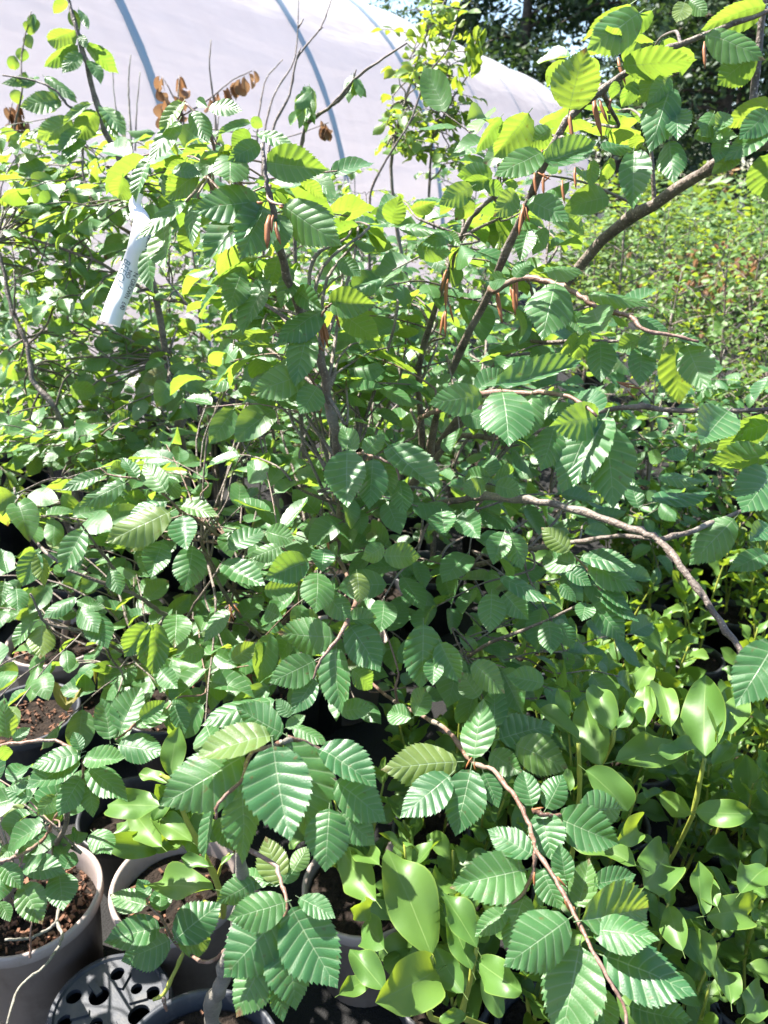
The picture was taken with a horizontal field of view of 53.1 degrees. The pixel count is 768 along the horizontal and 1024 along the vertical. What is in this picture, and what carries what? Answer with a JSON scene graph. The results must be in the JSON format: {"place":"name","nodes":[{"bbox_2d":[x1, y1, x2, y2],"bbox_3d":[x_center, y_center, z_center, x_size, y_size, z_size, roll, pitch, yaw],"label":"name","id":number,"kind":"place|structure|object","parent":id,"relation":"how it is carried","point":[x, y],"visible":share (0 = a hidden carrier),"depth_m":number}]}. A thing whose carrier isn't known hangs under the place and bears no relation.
{"place":"outdoors","nodes":[
{"label":"outdoors","id":0,"kind":"place"},
{"bbox_2d":[0,187,767,1023],"bbox_3d":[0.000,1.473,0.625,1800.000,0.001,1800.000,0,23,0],"label":"ground","id":1,"kind":"structure","parent":0,"point":[320,1005],"depth_m":2.47},
{"bbox_2d":[0,311,42,631],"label":"potted beech","id":2,"kind":"object","parent":1,"relation":"on","point":[11,490],"visible":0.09,"depth_m":2.78},
{"bbox_2d":[0,244,54,560],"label":"potted beech","id":3,"kind":"object","parent":1,"relation":"on","point":[14,541],"visible":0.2,"depth_m":3.48},
{"bbox_2d":[0,683,81,795],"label":"plant pot","id":4,"kind":"object","parent":1,"relation":"on","point":[41,718],"visible":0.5,"depth_m":2.21},
{"bbox_2d":[0,205,93,497],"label":"potted beech","id":5,"kind":"object","parent":1,"relation":"on","point":[42,475],"visible":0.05,"depth_m":4.10},
{"bbox_2d":[4,11,111,563],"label":"withered beech","id":6,"kind":"object","parent":1,"relation":"on","point":[31,25],"visible":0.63,"depth_m":2.51},
{"bbox_2d":[0,700,127,1023],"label":"potted beech","id":7,"kind":"object","parent":1,"relation":"on","point":[51,896],"visible":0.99,"depth_m":1.10},
{"bbox_2d":[53,682,80,714],"bbox_3d":[-0.601,0.354,1.474,0.052,0.080,0.075,-13,61,-20],"label":"withered leaf","id":8,"kind":"object","parent":7,"relation":"hanging from","point":[63,702],"visible":0.92,"depth_m":1.46},
{"bbox_2d":[93,661,96,683],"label":"withered leaf","id":9,"kind":"object","parent":7,"relation":"hanging from","point":[94,673],"visible":0.24,"depth_m":1.60},
{"bbox_2d":[0,135,159,685],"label":"potted beech","id":10,"kind":"object","parent":1,"relation":"on","point":[26,449],"visible":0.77,"depth_m":2.01},
{"bbox_2d":[0,243,166,638],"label":"potted beech","id":11,"kind":"object","parent":1,"relation":"on","point":[11,482],"visible":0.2,"depth_m":2.61},
{"bbox_2d":[0,139,174,495],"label":"potted beech","id":12,"kind":"object","parent":1,"relation":"on","point":[132,306],"visible":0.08,"depth_m":3.65},
{"bbox_2d":[65,676,130,761],"bbox_3d":[-0.836,0.638,2.361,0.249,0.180,0.249,0,23,0],"label":"plant pot","id":13,"kind":"object","parent":1,"relation":"on","point":[89,705],"visible":0.09,"depth_m":2.33},
{"bbox_2d":[0,207,201,568],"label":"potted beech","id":14,"kind":"object","parent":1,"relation":"on","point":[79,317],"visible":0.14,"depth_m":3.10},
{"bbox_2d":[46,953,174,1023],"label":"upturned pot","id":15,"kind":"object","parent":1,"relation":"on","point":[112,989],"visible":0.77,"depth_m":1.47},
{"bbox_2d":[0,0,238,631],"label":"potted beech","id":16,"kind":"object","parent":1,"relation":"on","point":[69,138],"visible":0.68,"depth_m":1.95},
{"bbox_2d":[75,776,167,896],"bbox_3d":[-0.619,0.819,1.909,0.249,0.200,0.249,0,23,0],"label":"plant pot","id":17,"kind":"object","parent":1,"relation":"on","point":[85,822],"visible":0.13,"depth_m":1.88},
{"bbox_2d":[112,55,203,591],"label":"bare sapling","id":18,"kind":"object","parent":1,"relation":"on","point":[170,577],"visible":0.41,"depth_m":3.20},
{"bbox_2d":[104,727,234,999],"bbox_3d":[-0.382,0.650,1.376,0.378,0.928,0.614,0,23,0],"label":"potted griselinia","id":19,"kind":"object","parent":1,"relation":"on","point":[156,845],"visible":0.66,"depth_m":1.14},
{"bbox_2d":[0,427,342,777],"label":"potted beech","id":20,"kind":"object","parent":1,"relation":"on","point":[138,715],"visible":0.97,"depth_m":1.39},
{"bbox_2d":[246,673,255,683],"bbox_3d":[-0.300,0.367,1.730,0.130,0.138,0.043,2,57,15],"label":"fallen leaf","id":21,"kind":"object","parent":20,"relation":"on","point":[249,675],"visible":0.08,"depth_m":1.70},
{"bbox_2d":[93,167,250,517],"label":"potted beech","id":22,"kind":"object","parent":1,"relation":"on","point":[142,297],"visible":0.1,"depth_m":3.71},
{"bbox_2d":[114,142,246,458],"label":"potted beech","id":23,"kind":"object","parent":1,"relation":"on","point":[196,422],"visible":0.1,"depth_m":4.60},
{"bbox_2d":[125,223,321,531],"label":"potted beech","id":24,"kind":"object","parent":1,"relation":"on","point":[204,347],"visible":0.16,"depth_m":3.13},
{"bbox_2d":[209,40,269,599],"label":"bare sapling","id":25,"kind":"object","parent":1,"relation":"on","point":[220,551],"visible":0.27,"depth_m":3.03},
{"bbox_2d":[153,70,332,579],"bbox_3d":[-0.518,-0.639,3.070,0.661,1.977,0.249,0,23,0],"label":"withered beech","id":26,"kind":"object","parent":1,"relation":"on","point":[238,88],"visible":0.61,"depth_m":2.73},
{"bbox_2d":[104,697,385,1023],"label":"potted beech","id":27,"kind":"object","parent":1,"relation":"on","point":[267,953],"visible":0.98,"depth_m":0.70},
{"bbox_2d":[213,206,334,457],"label":"potted beech","id":28,"kind":"object","parent":1,"relation":"on","point":[215,343],"visible":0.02,"depth_m":4.52},
{"bbox_2d":[102,97,452,762],"bbox_3d":[-0.186,0.077,1.737,0.657,1.701,1.537,0,23,0],"label":"potted beech","id":29,"kind":"object","parent":1,"relation":"on","point":[245,225],"visible":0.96,"depth_m":1.07},
{"bbox_2d":[100,193,151,326],"bbox_3d":[-0.438,-0.433,1.315,0.084,0.215,0.115,0,23,0],"label":"price label","id":30,"kind":"object","parent":29,"relation":"hanging from","point":[120,294],"visible":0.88,"depth_m":1.32},
{"bbox_2d":[182,214,378,531],"bbox_3d":[-0.420,-0.436,3.188,0.865,1.512,0.827,0,23,0],"label":"potted beech","id":31,"kind":"object","parent":1,"relation":"on","point":[317,264],"visible":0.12,"depth_m":3.11},
{"bbox_2d":[222,172,350,505],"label":"potted beech","id":32,"kind":"object","parent":1,"relation":"on","point":[285,497],"visible":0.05,"depth_m":3.67},
{"bbox_2d":[250,0,331,635],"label":"bare sapling","id":33,"kind":"object","parent":1,"relation":"on","point":[288,607],"visible":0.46,"depth_m":2.30},
{"bbox_2d":[0,0,589,431],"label":"polytunnel","id":34,"kind":"structure","parent":1,"relation":"on","point":[168,40],"depth_m":6.92},
{"bbox_2d":[289,757,404,1007],"bbox_3d":[-0.057,0.790,1.429,0.285,0.630,0.609,0,23,0],"label":"potted griselinia","id":35,"kind":"object","parent":1,"relation":"on","point":[345,885],"visible":0.4,"depth_m":1.52},
{"bbox_2d":[288,42,406,735],"bbox_3d":[-0.151,-0.145,2.059,0.393,1.857,0.429,0,23,0],"label":"sparse beech","id":36,"kind":"object","parent":1,"relation":"on","point":[304,114],"visible":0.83,"depth_m":1.65},
{"bbox_2d":[234,267,464,616],"bbox_3d":[-0.138,-0.197,2.860,0.928,1.328,0.971,0,23,0],"label":"potted beech","id":37,"kind":"object","parent":1,"relation":"on","point":[293,449],"visible":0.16,"depth_m":2.74},
{"bbox_2d":[321,168,418,454],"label":"potted beech","id":38,"kind":"object","parent":1,"relation":"on","point":[352,175],"visible":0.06,"depth_m":4.30},
{"bbox_2d":[297,187,453,516],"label":"potted beech","id":39,"kind":"object","parent":1,"relation":"on","point":[346,190],"visible":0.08,"depth_m":3.51},
{"bbox_2d":[303,232,484,550],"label":"potted beech","id":40,"kind":"object","parent":1,"relation":"on","point":[412,242],"visible":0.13,"depth_m":3.24},
{"bbox_2d":[347,25,455,638],"bbox_3d":[0.016,-0.420,2.522,0.363,2.003,0.249,0,23,0],"label":"bare sapling","id":41,"kind":"object","parent":1,"relation":"on","point":[394,591],"visible":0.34,"depth_m":2.80},
{"bbox_2d":[318,277,538,635],"bbox_3d":[0.173,-0.201,2.792,0.853,1.388,0.984,0,23,0],"label":"potted beech","id":42,"kind":"object","parent":1,"relation":"on","point":[438,624],"visible":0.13,"depth_m":2.73},
{"bbox_2d":[378,663,481,868],"bbox_3d":[0.112,0.653,1.825,0.250,0.572,0.220,0,23,0],"label":"potted griselinia","id":43,"kind":"object","parent":1,"relation":"on","point":[402,737],"visible":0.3,"depth_m":1.83},
{"bbox_2d":[370,830,499,1023],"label":"potted griselinia","id":44,"kind":"object","parent":1,"relation":"on","point":[452,861],"visible":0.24,"depth_m":1.42},
{"bbox_2d":[370,0,520,584],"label":"potted hornbeam","id":45,"kind":"object","parent":1,"relation":"on","point":[408,144],"visible":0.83,"depth_m":2.66},
{"bbox_2d":[368,0,548,88],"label":"tree","id":46,"kind":"object","parent":1,"relation":"on","point":[485,5],"visible":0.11,"depth_m":35.04},
{"bbox_2d":[434,622,500,776],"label":"potted griselinia","id":47,"kind":"object","parent":1,"relation":"on","point":[448,715],"visible":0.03,"depth_m":1.92},
{"bbox_2d":[414,162,525,448],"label":"potted beech","id":48,"kind":"object","parent":1,"relation":"on","point":[444,172],"visible":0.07,"depth_m":4.41},
{"bbox_2d":[393,775,551,941],"bbox_3d":[0.167,0.756,1.584,0.314,0.569,0.212,0,23,0],"label":"potted griselinia","id":49,"kind":"object","parent":1,"relation":"on","point":[490,817],"visible":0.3,"depth_m":1.52},
{"bbox_2d":[407,241,560,542],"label":"potted beech","id":50,"kind":"object","parent":1,"relation":"on","point":[469,269],"visible":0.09,"depth_m":3.14},
{"bbox_2d":[415,177,567,497],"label":"potted beech","id":51,"kind":"object","parent":1,"relation":"on","point":[483,246],"visible":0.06,"depth_m":3.79},
{"bbox_2d":[375,849,609,1023],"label":"potted griselinia","id":52,"kind":"object","parent":1,"relation":"on","point":[420,981],"visible":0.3,"depth_m":0.84},
{"bbox_2d":[465,618,554,761],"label":"potted griselinia","id":53,"kind":"object","parent":1,"relation":"on","point":[503,630],"visible":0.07,"depth_m":2.16},
{"bbox_2d":[396,0,642,219],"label":"tree","id":54,"kind":"object","parent":1,"relation":"on","point":[523,56],"visible":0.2,"depth_m":31.98},
{"bbox_2d":[470,660,589,894],"bbox_3d":[0.334,0.609,1.822,0.262,0.656,0.255,0,23,0],"label":"potted griselinia","id":55,"kind":"object","parent":1,"relation":"on","point":[504,820],"visible":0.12,"depth_m":1.81},
{"bbox_2d":[308,0,767,1023],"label":"potted beech","id":56,"kind":"object","parent":1,"relation":"on","point":[580,440],"visible":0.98,"depth_m":0.95},
{"bbox_2d":[515,512,584,711],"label":"potted griselinia","id":57,"kind":"object","parent":1,"relation":"on","point":[539,554],"visible":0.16,"depth_m":2.46},
{"bbox_2d":[520,634,603,812],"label":"potted griselinia","id":58,"kind":"object","parent":1,"relation":"on","point":[590,664],"visible":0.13,"depth_m":1.94},
{"bbox_2d":[454,280,684,638],"bbox_3d":[0.619,-0.153,2.763,0.864,1.322,0.912,0,23,0],"label":"potted beech","id":59,"kind":"object","parent":1,"relation":"on","point":[607,391],"visible":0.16,"depth_m":2.60},
{"bbox_2d":[540,515,611,641],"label":"potted griselinia","id":60,"kind":"object","parent":1,"relation":"on","point":[579,623],"visible":0.08,"depth_m":2.76},
{"bbox_2d":[538,579,645,765],"bbox_3d":[0.589,0.484,2.219,0.312,0.575,0.218,0,23,0],"label":"potted griselinia","id":61,"kind":"object","parent":1,"relation":"on","point":[600,644],"visible":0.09,"depth_m":2.18},
{"bbox_2d":[550,209,663,338],"bbox_3d":[2.571,-2.664,8.513,1.476,1.451,1.549,0,23,0],"label":"potted shrub","id":62,"kind":"object","parent":1,"relation":"on","point":[607,258],"visible":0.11,"depth_m":8.41},
{"bbox_2d":[534,146,682,387],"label":"potted hornbeam","id":63,"kind":"object","parent":1,"relation":"on","point":[617,274],"visible":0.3,"depth_m":4.63},
{"bbox_2d":[531,675,696,959],"bbox_3d":[0.389,0.615,1.400,0.371,0.975,0.711,0,23,0],"label":"potted griselinia","id":64,"kind":"object","parent":1,"relation":"on","point":[588,735],"visible":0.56,"depth_m":1.04},
{"bbox_2d":[574,675,666,867],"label":"potted griselinia","id":65,"kind":"object","parent":1,"relation":"on","point":[634,774],"visible":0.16,"depth_m":1.82},
{"bbox_2d":[581,573,659,711],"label":"potted griselinia","id":66,"kind":"object","parent":1,"relation":"on","point":[633,603],"visible":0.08,"depth_m":2.46},
{"bbox_2d":[585,204,659,282],"bbox_3d":[3.339,-3.883,11.435,1.161,1.413,1.134,0,23,0],"label":"potted shrub","id":67,"kind":"object","parent":1,"relation":"on","point":[608,213],"visible":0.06,"depth_m":11.29},
{"bbox_2d":[511,170,735,389],"bbox_3d":[1.599,-1.663,5.772,1.650,1.750,1.581,0,23,0],"label":"potted shrub","id":68,"kind":"object","parent":1,"relation":"on","point":[569,253],"visible":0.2,"depth_m":5.75},
{"bbox_2d":[599,488,649,561],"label":"potted griselinia","id":69,"kind":"object","parent":1,"relation":"on","point":[624,547],"visible":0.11,"depth_m":3.03},
{"bbox_2d":[560,177,698,484],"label":"potted hornbeam","id":70,"kind":"object","parent":1,"relation":"on","point":[639,272],"visible":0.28,"depth_m":4.02},
{"bbox_2d":[512,0,763,224],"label":"tree","id":71,"kind":"object","parent":1,"relation":"on","point":[592,5],"visible":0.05,"depth_m":30.18},
{"bbox_2d":[550,326,747,636],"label":"potted beech","id":72,"kind":"object","parent":1,"relation":"on","point":[665,512],"visible":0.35,"depth_m":2.66},
{"bbox_2d":[606,616,697,822],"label":"potted griselinia","id":73,"kind":"object","parent":1,"relation":"on","point":[668,677],"visible":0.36,"depth_m":1.99},
{"bbox_2d":[622,171,685,268],"bbox_3d":[5.470,-5.972,15.736,1.303,1.898,1.233,0,23,0],"label":"potted shrub","id":74,"kind":"object","parent":1,"relation":"on","point":[650,194],"visible":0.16,"depth_m":15.70},
{"bbox_2d":[627,469,681,660],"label":"potted griselinia","id":75,"kind":"object","parent":1,"relation":"on","point":[642,561],"visible":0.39,"depth_m":2.71},
{"bbox_2d":[588,195,728,448],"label":"potted hornbeam","id":76,"kind":"object","parent":1,"relation":"on","point":[654,249],"visible":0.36,"depth_m":4.66},
{"bbox_2d":[583,0,758,217],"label":"tree","id":77,"kind":"object","parent":1,"relation":"on","point":[609,153],"visible":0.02,"depth_m":38.50},
{"bbox_2d":[635,604,708,740],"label":"potted griselinia","id":78,"kind":"object","parent":1,"relation":"on","point":[687,658],"visible":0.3,"depth_m":2.15},
{"bbox_2d":[579,0,767,235],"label":"tree","id":79,"kind":"object","parent":1,"relation":"on","point":[726,100],"visible":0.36,"depth_m":23.12},
{"bbox_2d":[591,0,767,231],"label":"tree","id":80,"kind":"object","parent":1,"relation":"on","point":[690,140],"visible":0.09,"depth_m":25.37},
{"bbox_2d":[603,234,757,533],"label":"potted hornbeam","id":81,"kind":"object","parent":1,"relation":"on","point":[685,317],"visible":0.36,"depth_m":3.47},
{"bbox_2d":[617,930,744,1023],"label":"potted griselinia","id":82,"kind":"object","parent":1,"relation":"on","point":[696,974],"visible":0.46,"depth_m":1.28},
{"bbox_2d":[622,666,752,951],"bbox_3d":[0.562,0.609,1.425,0.424,0.965,0.605,0,23,0],"label":"potted griselinia","id":83,"kind":"object","parent":1,"relation":"on","point":[710,719],"visible":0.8,"depth_m":1.14},
{"bbox_2d":[611,173,767,396],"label":"potted shrub","id":84,"kind":"object","parent":1,"relation":"on","point":[695,204],"visible":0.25,"depth_m":5.91},
{"bbox_2d":[614,843,767,1023],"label":"potted griselinia","id":85,"kind":"object","parent":1,"relation":"on","point":[656,909],"visible":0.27,"depth_m":1.39},
{"bbox_2d":[627,236,767,414],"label":"withered shrub","id":86,"kind":"object","parent":1,"relation":"on","point":[705,291],"visible":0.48,"depth_m":5.24},
{"bbox_2d":[649,191,752,302],"bbox_3d":[4.552,-3.857,11.165,1.473,1.575,1.413,0,23,0],"label":"potted shrub","id":87,"kind":"object","parent":1,"relation":"on","point":[728,219],"visible":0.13,"depth_m":10.91},
{"bbox_2d":[665,460,737,615],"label":"potted griselinia","id":88,"kind":"object","parent":1,"relation":"on","point":[670,602],"visible":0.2,"depth_m":3.02},
{"bbox_2d":[638,194,767,489],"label":"potted hornbeam","id":89,"kind":"object","parent":1,"relation":"on","point":[726,336],"visible":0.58,"depth_m":3.98},
{"bbox_2d":[668,536,741,690],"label":"potted griselinia","id":90,"kind":"object","parent":1,"relation":"on","point":[714,664],"visible":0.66,"depth_m":2.50},
{"bbox_2d":[643,283,767,542],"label":"potted hornbeam","id":91,"kind":"object","parent":1,"relation":"on","point":[757,372],"visible":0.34,"depth_m":3.50},
{"bbox_2d":[644,359,767,613],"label":"potted beech","id":92,"kind":"object","parent":1,"relation":"on","point":[701,396],"visible":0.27,"depth_m":2.92},
{"bbox_2d":[648,163,767,338],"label":"potted shrub","id":93,"kind":"object","parent":1,"relation":"on","point":[719,221],"visible":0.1,"depth_m":7.89},
{"bbox_2d":[680,161,743,264],"bbox_3d":[6.582,-6.043,15.577,1.126,2.152,1.096,0,23,0],"label":"potted shrub","id":94,"kind":"object","parent":1,"relation":"on","point":[724,189],"visible":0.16,"depth_m":15.32},
{"bbox_2d":[659,749,767,1022],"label":"potted griselinia","id":95,"kind":"object","parent":1,"relation":"on","point":[730,911],"visible":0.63,"depth_m":0.97},
{"bbox_2d":[674,196,767,414],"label":"potted hornbeam","id":96,"kind":"object","parent":1,"relation":"on","point":[760,251],"visible":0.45,"depth_m":4.74},
{"bbox_2d":[676,711,766,884],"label":"potted griselinia","id":97,"kind":"object","parent":1,"relation":"on","point":[732,836],"visible":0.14,"depth_m":1.82},
{"bbox_2d":[690,208,767,398],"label":"potted shrub","id":98,"kind":"object","parent":1,"relation":"on","point":[764,308],"visible":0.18,"depth_m":6.08},
{"bbox_2d":[701,34,767,210],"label":"tree","id":99,"kind":"object","parent":1,"relation":"on","point":[746,169],"visible":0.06,"depth_m":27.85},
{"bbox_2d":[705,504,767,655],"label":"potted griselinia","id":100,"kind":"object","parent":1,"relation":"on","point":[733,611],"visible":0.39,"depth_m":2.78},
{"bbox_2d":[706,755,767,941],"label":"potted griselinia","id":101,"kind":"object","parent":1,"relation":"on","point":[748,775],"visible":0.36,"depth_m":1.54},
{"bbox_2d":[708,823,767,1023],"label":"potted griselinia","id":102,"kind":"object","parent":1,"relation":"on","point":[742,949],"visible":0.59,"depth_m":1.40},
{"bbox_2d":[717,666,767,810],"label":"potted griselinia","id":103,"kind":"object","parent":1,"relation":"on","point":[751,726],"visible":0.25,"depth_m":2.00},
{"bbox_2d":[719,285,767,406],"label":"potted hornbeam","id":104,"kind":"object","parent":1,"relation":"on","point":[735,350],"visible":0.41,"depth_m":4.35},
{"bbox_2d":[720,192,767,285],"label":"potted shrub","id":105,"kind":"object","parent":1,"relation":"on","point":[747,201],"visible":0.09,"depth_m":10.97},
{"bbox_2d":[721,608,767,749],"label":"potted griselinia","id":106,"kind":"object","parent":1,"relation":"on","point":[729,654],"visible":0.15,"depth_m":2.17},
{"bbox_2d":[731,536,767,705],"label":"potted griselinia","id":107,"kind":"object","parent":1,"relation":"on","point":[760,592],"visible":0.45,"depth_m":2.50},
{"bbox_2d":[735,934,767,1023],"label":"potted griselinia","id":108,"kind":"object","parent":1,"relation":"on","point":[759,967],"visible":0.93,"depth_m":1.27},
{"bbox_2d":[735,213,767,341],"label":"potted shrub","id":109,"kind":"object","parent":1,"relation":"on","point":[752,243],"visible":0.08,"depth_m":8.21},
{"bbox_2d":[738,170,767,243],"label":"potted shrub","id":110,"kind":"object","parent":1,"relation":"on","point":[741,198],"visible":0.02,"depth_m":15.71},
{"bbox_2d":[745,444,767,615],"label":"potted griselinia","id":111,"kind":"object","parent":1,"relation":"on","point":[750,521],"visible":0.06,"depth_m":3.09},
{"bbox_2d":[751,708,767,779],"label":"potted griselinia","id":112,"kind":"object","parent":1,"relation":"on","point":[760,717],"visible":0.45,"depth_m":1.85},
{"bbox_2d":[358,0,767,186],"label":"sky","id":113,"kind":"structure","parent":0,"point":[400,6]}
]}

